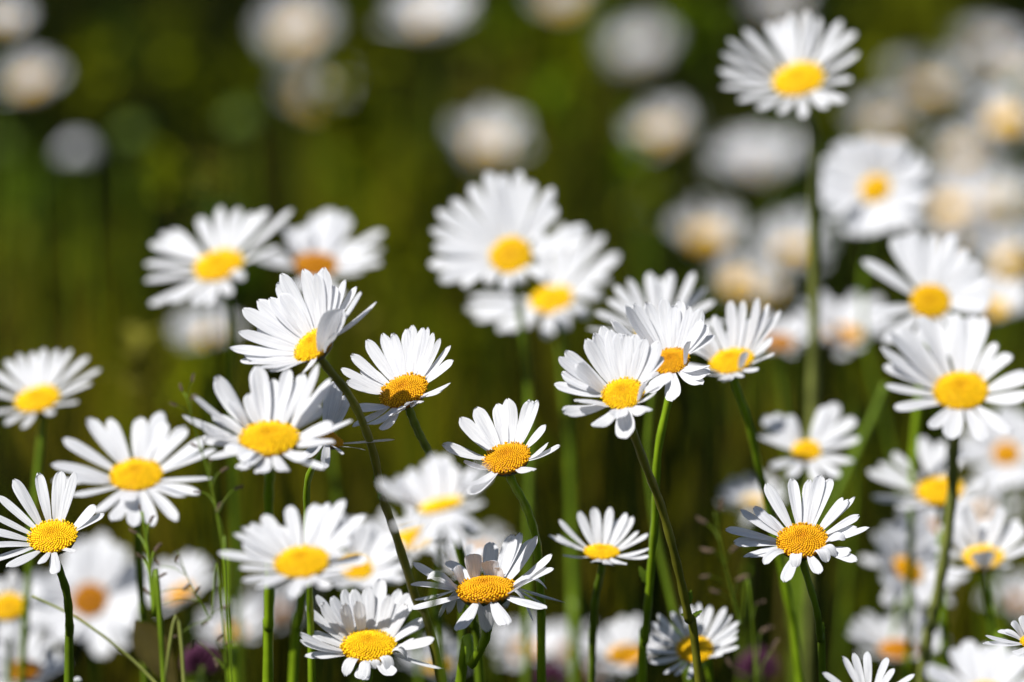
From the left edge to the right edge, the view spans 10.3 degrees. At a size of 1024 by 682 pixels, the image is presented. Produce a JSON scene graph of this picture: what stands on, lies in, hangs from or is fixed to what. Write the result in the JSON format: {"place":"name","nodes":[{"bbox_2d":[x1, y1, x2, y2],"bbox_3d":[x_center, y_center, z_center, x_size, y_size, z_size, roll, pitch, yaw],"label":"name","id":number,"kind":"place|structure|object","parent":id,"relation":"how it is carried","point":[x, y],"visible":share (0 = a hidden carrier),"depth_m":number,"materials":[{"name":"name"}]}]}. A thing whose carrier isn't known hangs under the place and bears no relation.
{"place":"outdoors","nodes":[
{"label":"outdoors","id":0,"kind":"place"},
{"bbox_2d":[129,504,166,681],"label":"grass panicle","id":1,"kind":"object","parent":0,"point":[155,595],"depth_m":1.90,"materials":[{"name":"plant"}]},
{"bbox_2d":[144,552,233,681],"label":"grass panicle","id":2,"kind":"object","parent":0,"point":[215,659],"depth_m":1.91,"materials":[{"name":"plant"}]},
{"bbox_2d":[169,373,243,681],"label":"grass panicle","id":3,"kind":"object","parent":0,"point":[217,510],"depth_m":1.75,"materials":[{"name":"plant"}]},
{"bbox_2d":[0,0,1023,681],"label":"grass","id":4,"kind":"structure","parent":0,"point":[612,474],"depth_m":3.81,"materials":[{"name":"green plant"}]},
{"bbox_2d":[557,344,578,681],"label":"grass stalk","id":5,"kind":"object","parent":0,"point":[573,644],"depth_m":2.20,"materials":[{"name":"green plant"}]},
{"bbox_2d":[696,498,778,681],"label":"grass panicle","id":6,"kind":"object","parent":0,"point":[739,578],"depth_m":1.97,"materials":[{"name":"plant"}]},
{"bbox_3d":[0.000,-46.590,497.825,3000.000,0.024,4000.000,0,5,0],"label":"ground","id":7,"kind":"structure","parent":0,"visible":0},
{"bbox_2d":[0,0,31,104],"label":"oxeye daisy","id":8,"kind":"object","parent":7,"relation":"on","point":[12,16],"visible":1,"depth_m":3.13,"materials":[{"name":"white plant"}]},
{"bbox_2d":[0,570,45,681],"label":"oxeye daisy","id":9,"kind":"object","parent":7,"relation":"on","point":[11,605],"visible":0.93,"depth_m":2.08,"materials":[{"name":"white plant"}]},
{"bbox_2d":[1,55,61,450],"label":"oxeye daisy","id":10,"kind":"object","parent":7,"relation":"on","point":[29,78],"visible":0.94,"depth_m":3.52,"materials":[{"name":"white plant"}]},
{"bbox_2d":[0,629,63,681],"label":"oxeye daisy","id":11,"kind":"object","parent":7,"relation":"on","point":[53,662],"visible":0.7,"depth_m":2.10,"materials":[{"name":"white plant"}]},
{"bbox_2d":[0,349,100,681],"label":"oxeye daisy","id":12,"kind":"object","parent":7,"relation":"on","point":[37,398],"visible":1,"depth_m":2.04,"materials":[{"name":"white plant"}]},
{"bbox_2d":[0,470,104,681],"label":"oxeye daisy","id":13,"kind":"object","parent":7,"relation":"on","point":[55,537],"visible":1,"depth_m":1.84,"materials":[{"name":"white plant"}]},
{"bbox_2d":[57,139,97,305],"bbox_3d":[-0.273,0.131,3.526,0.038,0.513,0.025,2,6,20],"label":"daisy bud","id":14,"kind":"object","parent":7,"relation":"on","point":[85,159],"visible":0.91,"depth_m":3.50,"materials":[{"name":"white plant"}]},
{"bbox_2d":[74,676,82,681],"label":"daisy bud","id":15,"kind":"object","parent":7,"relation":"on","point":[77,679],"visible":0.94,"depth_m":1.90,"materials":[{"name":"white plant"}]},
{"bbox_2d":[29,531,152,681],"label":"oxeye daisy","id":16,"kind":"object","parent":7,"relation":"on","point":[101,579],"visible":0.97,"depth_m":2.22,"materials":[{"name":"white plant"}]},
{"bbox_2d":[32,595,185,681],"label":"grass stalk","id":17,"kind":"object","parent":7,"relation":"on","point":[141,668],"depth_m":1.90,"materials":[{"name":"green plant"}]},
{"bbox_2d":[51,411,215,681],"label":"oxeye daisy","id":18,"kind":"object","parent":7,"relation":"on","point":[136,479],"visible":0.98,"depth_m":1.94,"materials":[{"name":"white plant"}]},
{"bbox_2d":[132,620,176,681],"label":"dock leaf","id":19,"kind":"object","parent":7,"relation":"on","point":[145,641],"visible":0.82,"depth_m":1.95,"materials":[{"name":"plant"}]},
{"bbox_2d":[135,551,215,681],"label":"oxeye daisy","id":20,"kind":"object","parent":7,"relation":"on","point":[195,566],"visible":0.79,"depth_m":2.20,"materials":[{"name":"white plant"}]},
{"bbox_2d":[180,642,222,681],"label":"clover","id":21,"kind":"object","parent":7,"relation":"on","point":[195,655],"visible":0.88,"depth_m":2.02,"materials":[{"name":"purple plant"}]},
{"bbox_2d":[171,305,239,598],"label":"oxeye daisy","id":22,"kind":"object","parent":7,"relation":"on","point":[185,321],"visible":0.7,"depth_m":2.75,"materials":[{"name":"white plant"}]},
{"bbox_2d":[144,206,292,681],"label":"oxeye daisy","id":23,"kind":"object","parent":7,"relation":"on","point":[222,265],"visible":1,"depth_m":2.11,"materials":[{"name":"white plant"}]},
{"bbox_2d":[195,596,262,643],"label":"oxeye daisy","id":24,"kind":"object","parent":7,"relation":"on","point":[213,625],"visible":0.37,"depth_m":2.30,"materials":[{"name":"white plant"}]},
{"bbox_2d":[224,558,237,681],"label":"grass stalk","id":25,"kind":"object","parent":7,"relation":"on","point":[234,661],"depth_m":2.00,"materials":[{"name":"green plant"}]},
{"bbox_2d":[222,106,261,422],"bbox_3d":[-0.180,0.100,3.831,0.027,0.517,0.043,0,5,0],"label":"daisy bud","id":26,"kind":"object","parent":7,"relation":"on","point":[238,126],"visible":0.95,"depth_m":3.79,"materials":[{"name":"green plant"}]},
{"bbox_2d":[182,364,352,681],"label":"oxeye daisy","id":27,"kind":"object","parent":7,"relation":"on","point":[269,438],"visible":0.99,"depth_m":1.76,"materials":[{"name":"white plant"}]},
{"bbox_2d":[242,581,318,636],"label":"oxeye daisy","id":28,"kind":"object","parent":7,"relation":"on","point":[279,606],"visible":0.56,"depth_m":2.55,"materials":[{"name":"white plant"}]},
{"bbox_2d":[218,499,368,681],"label":"oxeye daisy","id":29,"kind":"object","parent":7,"relation":"on","point":[285,553],"visible":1,"depth_m":1.72,"materials":[{"name":"white plant"}]},
{"bbox_2d":[259,0,330,213],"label":"oxeye daisy","id":30,"kind":"object","parent":7,"relation":"on","point":[299,23],"visible":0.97,"depth_m":4.30,"materials":[{"name":"white plant"}]},
{"bbox_2d":[282,64,352,193],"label":"oxeye daisy","id":31,"kind":"object","parent":7,"relation":"on","point":[294,75],"visible":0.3,"depth_m":4.62,"materials":[{"name":"white plant"}]},
{"bbox_2d":[258,208,383,681],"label":"oxeye daisy","id":32,"kind":"object","parent":7,"relation":"on","point":[314,245],"visible":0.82,"depth_m":2.18,"materials":[{"name":"white plant"}]},
{"bbox_2d":[229,268,440,681],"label":"oxeye daisy","id":33,"kind":"object","parent":7,"relation":"on","point":[291,325],"visible":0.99,"depth_m":1.81,"materials":[{"name":"white petal"},{"name":"green leaf"}]},
{"bbox_2d":[297,381,394,681],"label":"oxeye daisy","id":34,"kind":"object","parent":7,"relation":"on","point":[336,404],"visible":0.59,"depth_m":1.83,"materials":[{"name":"white plant"}]},
{"bbox_2d":[320,513,410,591],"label":"oxeye daisy","id":35,"kind":"object","parent":7,"relation":"on","point":[377,548],"visible":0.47,"depth_m":2.02,"materials":[{"name":"white plant"}]},
{"bbox_2d":[300,578,439,681],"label":"oxeye daisy","id":36,"kind":"object","parent":7,"relation":"on","point":[363,631],"visible":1,"depth_m":1.86,"materials":[{"name":"white plant"}]},
{"bbox_2d":[368,505,449,681],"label":"oxeye daisy","id":37,"kind":"object","parent":7,"relation":"on","point":[408,536],"visible":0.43,"depth_m":2.12,"materials":[{"name":"white plant"}]},
{"bbox_2d":[341,325,484,681],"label":"oxeye daisy","id":38,"kind":"object","parent":7,"relation":"on","point":[404,367],"visible":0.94,"depth_m":1.84,"materials":[{"name":"white plant"}]},
{"bbox_2d":[378,0,474,558],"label":"oxeye daisy","id":39,"kind":"object","parent":7,"relation":"on","point":[432,20],"visible":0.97,"depth_m":3.24,"materials":[{"name":"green plant"}]},
{"bbox_2d":[396,629,467,677],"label":"oxeye daisy","id":40,"kind":"object","parent":7,"relation":"on","point":[452,656],"visible":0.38,"depth_m":2.20,"materials":[{"name":"white plant"}]},
{"bbox_2d":[378,454,489,681],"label":"oxeye daisy","id":41,"kind":"object","parent":7,"relation":"on","point":[435,492],"visible":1,"depth_m":1.64,"materials":[{"name":"white plant"}]},
{"bbox_2d":[430,539,482,655],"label":"oxeye daisy","id":42,"kind":"object","parent":7,"relation":"on","point":[451,555],"visible":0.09,"depth_m":1.96,"materials":[{"name":"white plant"}]},
{"bbox_2d":[459,526,504,681],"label":"oxeye daisy","id":43,"kind":"object","parent":7,"relation":"on","point":[478,541],"visible":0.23,"depth_m":2.50,"materials":[{"name":"white plant"}]},
{"bbox_2d":[410,532,564,681],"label":"oxeye daisy","id":44,"kind":"object","parent":7,"relation":"on","point":[486,595],"visible":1,"depth_m":1.83,"materials":[{"name":"white plant"}]},
{"bbox_2d":[451,107,529,530],"bbox_3d":[-0.012,0.118,3.573,0.053,0.529,0.055,0,5,0],"label":"oxeye daisy","id":45,"kind":"object","parent":7,"relation":"on","point":[489,141],"visible":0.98,"depth_m":3.56,"materials":[{"name":"white plant"}]},
{"bbox_2d":[442,398,559,681],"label":"oxeye daisy","id":46,"kind":"object","parent":7,"relation":"on","point":[508,458],"visible":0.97,"depth_m":1.84,"materials":[{"name":"white plant"}]},
{"bbox_2d":[429,170,585,681],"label":"oxeye daisy","id":47,"kind":"object","parent":7,"relation":"on","point":[496,247],"visible":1,"depth_m":2.10,"materials":[{"name":"white plant"}]},
{"bbox_2d":[0,0,1023,681],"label":"meadow herbs","id":48,"kind":"object","parent":7,"relation":"on","point":[894,20],"visible":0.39,"depth_m":3.58,"materials":[{"name":"green plant"}]},
{"bbox_2d":[489,614,561,667],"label":"oxeye daisy","id":49,"kind":"object","parent":7,"relation":"on","point":[502,635],"visible":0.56,"depth_m":2.35,"materials":[{"name":"white plant"}]},
{"bbox_2d":[464,224,618,681],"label":"oxeye daisy","id":50,"kind":"object","parent":7,"relation":"on","point":[553,304],"visible":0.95,"depth_m":2.17,"materials":[{"name":"white plant"}]},
{"bbox_2d":[535,661,568,681],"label":"clover","id":51,"kind":"object","parent":7,"relation":"on","point":[554,671],"visible":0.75,"depth_m":2.20,"materials":[{"name":"purple plant"}]},
{"bbox_2d":[539,0,579,213],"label":"oxeye daisy","id":52,"kind":"object","parent":7,"relation":"on","point":[564,6],"visible":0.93,"depth_m":4.30,"materials":[{"name":"white plant"}]},
{"bbox_2d":[547,622,604,681],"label":"oxeye daisy","id":53,"kind":"object","parent":7,"relation":"on","point":[563,653],"visible":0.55,"depth_m":2.45,"materials":[{"name":"white plant"}]},
{"bbox_2d":[555,649,620,681],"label":"oxeye daisy","id":54,"kind":"object","parent":7,"relation":"on","point":[599,675],"visible":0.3,"depth_m":2.50,"materials":[{"name":"white plant"}]},
{"bbox_2d":[548,507,648,681],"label":"oxeye daisy","id":55,"kind":"object","parent":7,"relation":"on","point":[615,532],"visible":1,"depth_m":1.90,"materials":[{"name":"white plant"}]},
{"bbox_2d":[580,615,669,681],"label":"oxeye daisy","id":56,"kind":"object","parent":7,"relation":"on","point":[622,653],"visible":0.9,"depth_m":2.16,"materials":[{"name":"white plant"}]},
{"bbox_2d":[554,326,703,681],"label":"oxeye daisy","id":57,"kind":"object","parent":7,"relation":"on","point":[627,366],"visible":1,"depth_m":1.80,"materials":[{"name":"white petal"},{"name":"green leaf"}]},
{"bbox_2d":[604,23,670,261],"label":"oxeye daisy","id":58,"kind":"object","parent":7,"relation":"on","point":[645,51],"visible":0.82,"depth_m":4.61,"materials":[{"name":"white plant"}]},
{"bbox_2d":[622,182,656,296],"bbox_3d":[0.083,0.138,3.625,0.024,0.479,0.030,3,6,29],"label":"daisy bud","id":59,"kind":"object","parent":7,"relation":"on","point":[650,204],"visible":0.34,"depth_m":3.60,"materials":[{"name":"green plant"}]},
{"bbox_2d":[646,200,665,233],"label":"oxeye daisy","id":60,"kind":"object","parent":7,"relation":"on","point":[647,215],"visible":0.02,"depth_m":4.50,"materials":[{"name":"green plant"}]},
{"bbox_2d":[588,271,724,681],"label":"oxeye daisy","id":61,"kind":"object","parent":7,"relation":"on","point":[657,290],"visible":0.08,"depth_m":2.03,"materials":[{"name":"white plant"}]},
{"bbox_2d":[627,102,690,458],"bbox_3d":[0.095,0.108,3.688,0.043,0.527,0.073,0,5,0],"label":"oxeye daisy","id":62,"kind":"object","parent":7,"relation":"on","point":[665,132],"visible":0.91,"depth_m":3.66,"materials":[{"name":"white plant"}]},
{"bbox_2d":[610,297,714,681],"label":"oxeye daisy","id":63,"kind":"object","parent":7,"relation":"on","point":[678,330],"visible":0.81,"depth_m":1.86,"materials":[{"name":"white plant"}]},
{"bbox_2d":[647,602,738,681],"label":"oxeye daisy","id":64,"kind":"object","parent":7,"relation":"on","point":[683,650],"visible":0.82,"depth_m":1.93,"materials":[{"name":"white plant"}]},
{"bbox_2d":[669,201,741,363],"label":"oxeye daisy","id":65,"kind":"object","parent":7,"relation":"on","point":[716,234],"visible":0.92,"depth_m":3.14,"materials":[{"name":"white plant"}]},
{"bbox_2d":[711,255,765,636],"bbox_3d":[0.110,0.199,2.923,0.027,0.490,0.072,-1,6,-11],"label":"oxeye daisy","id":66,"kind":"object","parent":7,"relation":"on","point":[731,271],"visible":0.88,"depth_m":2.88,"materials":[{"name":"white plant"}]},
{"bbox_2d":[688,297,804,681],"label":"oxeye daisy","id":67,"kind":"object","parent":7,"relation":"on","point":[731,361],"visible":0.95,"depth_m":1.93,"materials":[{"name":"white plant"}]},
{"bbox_2d":[718,473,785,681],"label":"oxeye daisy","id":68,"kind":"object","parent":7,"relation":"on","point":[736,490],"visible":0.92,"depth_m":2.22,"materials":[{"name":"white plant"}]},
{"bbox_2d":[709,131,802,458],"bbox_3d":[0.142,0.140,3.350,0.056,0.527,0.055,0,5,0],"label":"oxeye daisy","id":69,"kind":"object","parent":7,"relation":"on","point":[748,158],"visible":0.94,"depth_m":3.33,"materials":[{"name":"white plant"}]},
{"bbox_2d":[736,646,779,681],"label":"clover","id":70,"kind":"object","parent":7,"relation":"on","point":[770,669],"visible":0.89,"depth_m":2.15,"materials":[{"name":"purple plant"}]},
{"bbox_2d":[738,267,789,430],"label":"oxeye daisy","id":71,"kind":"object","parent":7,"relation":"on","point":[776,285],"visible":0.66,"depth_m":2.96,"materials":[{"name":"white plant"}]},
{"bbox_2d":[749,0,809,405],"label":"oxeye daisy","id":72,"kind":"object","parent":7,"relation":"on","point":[779,9],"visible":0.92,"depth_m":3.70,"materials":[{"name":"white plant"}]},
{"bbox_2d":[754,313,808,678],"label":"oxeye daisy","id":73,"kind":"object","parent":7,"relation":"on","point":[783,343],"visible":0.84,"depth_m":2.26,"materials":[{"name":"white plant"}]},
{"bbox_2d":[718,10,857,681],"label":"oxeye daisy","id":74,"kind":"object","parent":7,"relation":"on","point":[801,82],"visible":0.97,"depth_m":2.11,"materials":[{"name":"white plant"}]},
{"bbox_2d":[753,210,830,406],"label":"oxeye daisy","id":75,"kind":"object","parent":7,"relation":"on","point":[781,224],"visible":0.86,"depth_m":3.02,"materials":[{"name":"white plant"}]},
{"bbox_2d":[725,475,869,681],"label":"oxeye daisy","id":76,"kind":"object","parent":7,"relation":"on","point":[802,540],"visible":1,"depth_m":1.83,"materials":[{"name":"white plant"}]},
{"bbox_2d":[759,402,859,600],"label":"oxeye daisy","id":77,"kind":"object","parent":7,"relation":"on","point":[824,433],"visible":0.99,"depth_m":2.05,"materials":[{"name":"white plant"}]},
{"bbox_2d":[792,383,887,681],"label":"grass stalk","id":78,"kind":"object","parent":7,"relation":"on","point":[800,588],"depth_m":2.15,"materials":[{"name":"green plant"}]},
{"bbox_2d":[790,291,896,681],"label":"oxeye daisy","id":79,"kind":"object","parent":7,"relation":"on","point":[840,328],"visible":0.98,"depth_m":2.35,"materials":[{"name":"white plant"}]},
{"bbox_2d":[823,651,913,681],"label":"oxeye daisy","id":80,"kind":"object","parent":7,"relation":"on","point":[857,674],"visible":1,"depth_m":1.80,"materials":[{"name":"white plant"}]},
{"bbox_2d":[820,136,937,665],"bbox_3d":[0.171,0.207,2.334,0.095,0.585,0.051,0,5,0],"label":"oxeye daisy","id":81,"kind":"object","parent":7,"relation":"on","point":[874,178],"visible":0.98,"depth_m":2.30,"materials":[{"name":"white plant"}]},
{"bbox_2d":[847,94,920,437],"bbox_3d":[0.232,0.095,3.836,0.046,0.524,0.097,-4,7,-39],"label":"oxeye daisy","id":82,"kind":"object","parent":7,"relation":"on","point":[878,119],"visible":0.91,"depth_m":3.80,"materials":[{"name":"white plant"}]},
{"bbox_2d":[847,602,949,681],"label":"oxeye daisy","id":83,"kind":"object","parent":7,"relation":"on","point":[879,631],"visible":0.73,"depth_m":2.17,"materials":[{"name":"white plant"}]},
{"bbox_2d":[860,519,966,681],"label":"oxeye daisy","id":84,"kind":"object","parent":7,"relation":"on","point":[892,548],"visible":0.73,"depth_m":2.16,"materials":[{"name":"white plant"}]},
{"bbox_2d":[868,436,982,669],"bbox_3d":[0.171,0.278,2.110,0.087,0.486,0.046,-4,7,-38],"label":"oxeye daisy","id":85,"kind":"object","parent":7,"relation":"on","point":[931,491],"visible":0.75,"depth_m":2.08,"materials":[{"name":"white plant"}]},
{"bbox_2d":[862,230,990,681],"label":"oxeye daisy","id":86,"kind":"object","parent":7,"relation":"on","point":[943,280],"visible":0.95,"depth_m":2.08,"materials":[{"name":"white plant"}]},
{"bbox_2d":[886,54,968,475],"bbox_3d":[0.275,0.087,3.778,0.051,0.553,0.055,-2,6,-19],"label":"oxeye daisy","id":87,"kind":"object","parent":7,"relation":"on","point":[923,79],"visible":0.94,"depth_m":3.76,"materials":[{"name":"white plant"}]},
{"bbox_2d":[899,501,978,681],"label":"oxeye daisy","id":88,"kind":"object","parent":7,"relation":"on","point":[930,513],"visible":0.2,"depth_m":2.30,"materials":[{"name":"white plant"}]},
{"bbox_2d":[919,215,980,325],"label":"oxeye daisy","id":89,"kind":"object","parent":7,"relation":"on","point":[964,233],"visible":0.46,"depth_m":3.60,"materials":[{"name":"white plant"}]},
{"bbox_2d":[880,313,1023,681],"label":"oxeye daisy","id":90,"kind":"object","parent":7,"relation":"on","point":[961,393],"visible":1,"depth_m":1.96,"materials":[{"name":"white plant"}]},
{"bbox_2d":[919,166,989,375],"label":"oxeye daisy","id":91,"kind":"object","parent":7,"relation":"on","point":[958,198],"visible":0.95,"depth_m":3.13,"materials":[{"name":"white plant"}]},
{"bbox_2d":[931,127,992,374],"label":"oxeye daisy","id":92,"kind":"object","parent":7,"relation":"on","point":[964,155],"visible":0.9,"depth_m":3.72,"materials":[{"name":"white plant"}]},
{"bbox_2d":[926,640,1023,681],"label":"oxeye daisy","id":93,"kind":"object","parent":7,"relation":"on","point":[972,662],"visible":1,"depth_m":1.65,"materials":[{"name":"white plant"}]},
{"bbox_2d":[931,505,1023,645],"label":"oxeye daisy","id":94,"kind":"object","parent":7,"relation":"on","point":[984,554],"visible":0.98,"depth_m":2.04,"materials":[{"name":"white plant"}]},
{"bbox_2d":[957,26,1019,173],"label":"oxeye daisy","id":95,"kind":"object","parent":7,"relation":"on","point":[982,48],"visible":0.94,"depth_m":4.34,"materials":[{"name":"white plant"}]},
{"bbox_2d":[957,486,1022,644],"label":"oxeye daisy","id":96,"kind":"object","parent":7,"relation":"on","point":[990,498],"visible":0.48,"depth_m":2.55,"materials":[{"name":"white plant"}]},
{"bbox_2d":[959,404,1023,638],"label":"oxeye daisy","id":97,"kind":"object","parent":7,"relation":"on","point":[1004,452],"visible":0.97,"depth_m":2.26,"materials":[{"name":"white plant"}]},
{"bbox_2d":[967,169,1020,407],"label":"oxeye daisy","id":98,"kind":"object","parent":7,"relation":"on","point":[997,193],"visible":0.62,"depth_m":3.41,"materials":[{"name":"white plant"}]},
{"bbox_2d":[988,588,1002,637],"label":"grass stalk","id":99,"kind":"object","parent":7,"relation":"on","point":[997,634],"depth_m":2.05,"materials":[{"name":"green plant"}]},
{"bbox_2d":[969,81,1023,541],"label":"oxeye daisy","id":100,"kind":"object","parent":7,"relation":"on","point":[997,111],"visible":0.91,"depth_m":3.06,"materials":[{"name":"white plant"}]},
{"bbox_2d":[975,271,1023,681],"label":"oxeye daisy","id":101,"kind":"object","parent":7,"relation":"on","point":[1006,296],"visible":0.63,"depth_m":2.40,"materials":[{"name":"white plant"}]},
{"bbox_2d":[976,224,1022,615],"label":"oxeye daisy","id":102,"kind":"object","parent":7,"relation":"on","point":[1000,256],"visible":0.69,"depth_m":2.97,"materials":[{"name":"white plant"}]},
{"bbox_2d":[979,572,1023,679],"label":"oxeye daisy","id":103,"kind":"object","parent":7,"relation":"on","point":[1017,598],"visible":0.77,"depth_m":2.50,"materials":[{"name":"white plant"}]},
{"bbox_2d":[982,615,1023,654],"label":"oxeye daisy","id":104,"kind":"object","parent":7,"relation":"on","point":[1015,625],"visible":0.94,"depth_m":1.84,"materials":[{"name":"white plant"}]},
{"bbox_2d":[989,51,1023,334],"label":"oxeye daisy","id":105,"kind":"object","parent":7,"relation":"on","point":[1013,65],"visible":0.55,"depth_m":3.90,"materials":[{"name":"white plant"}]}
]}

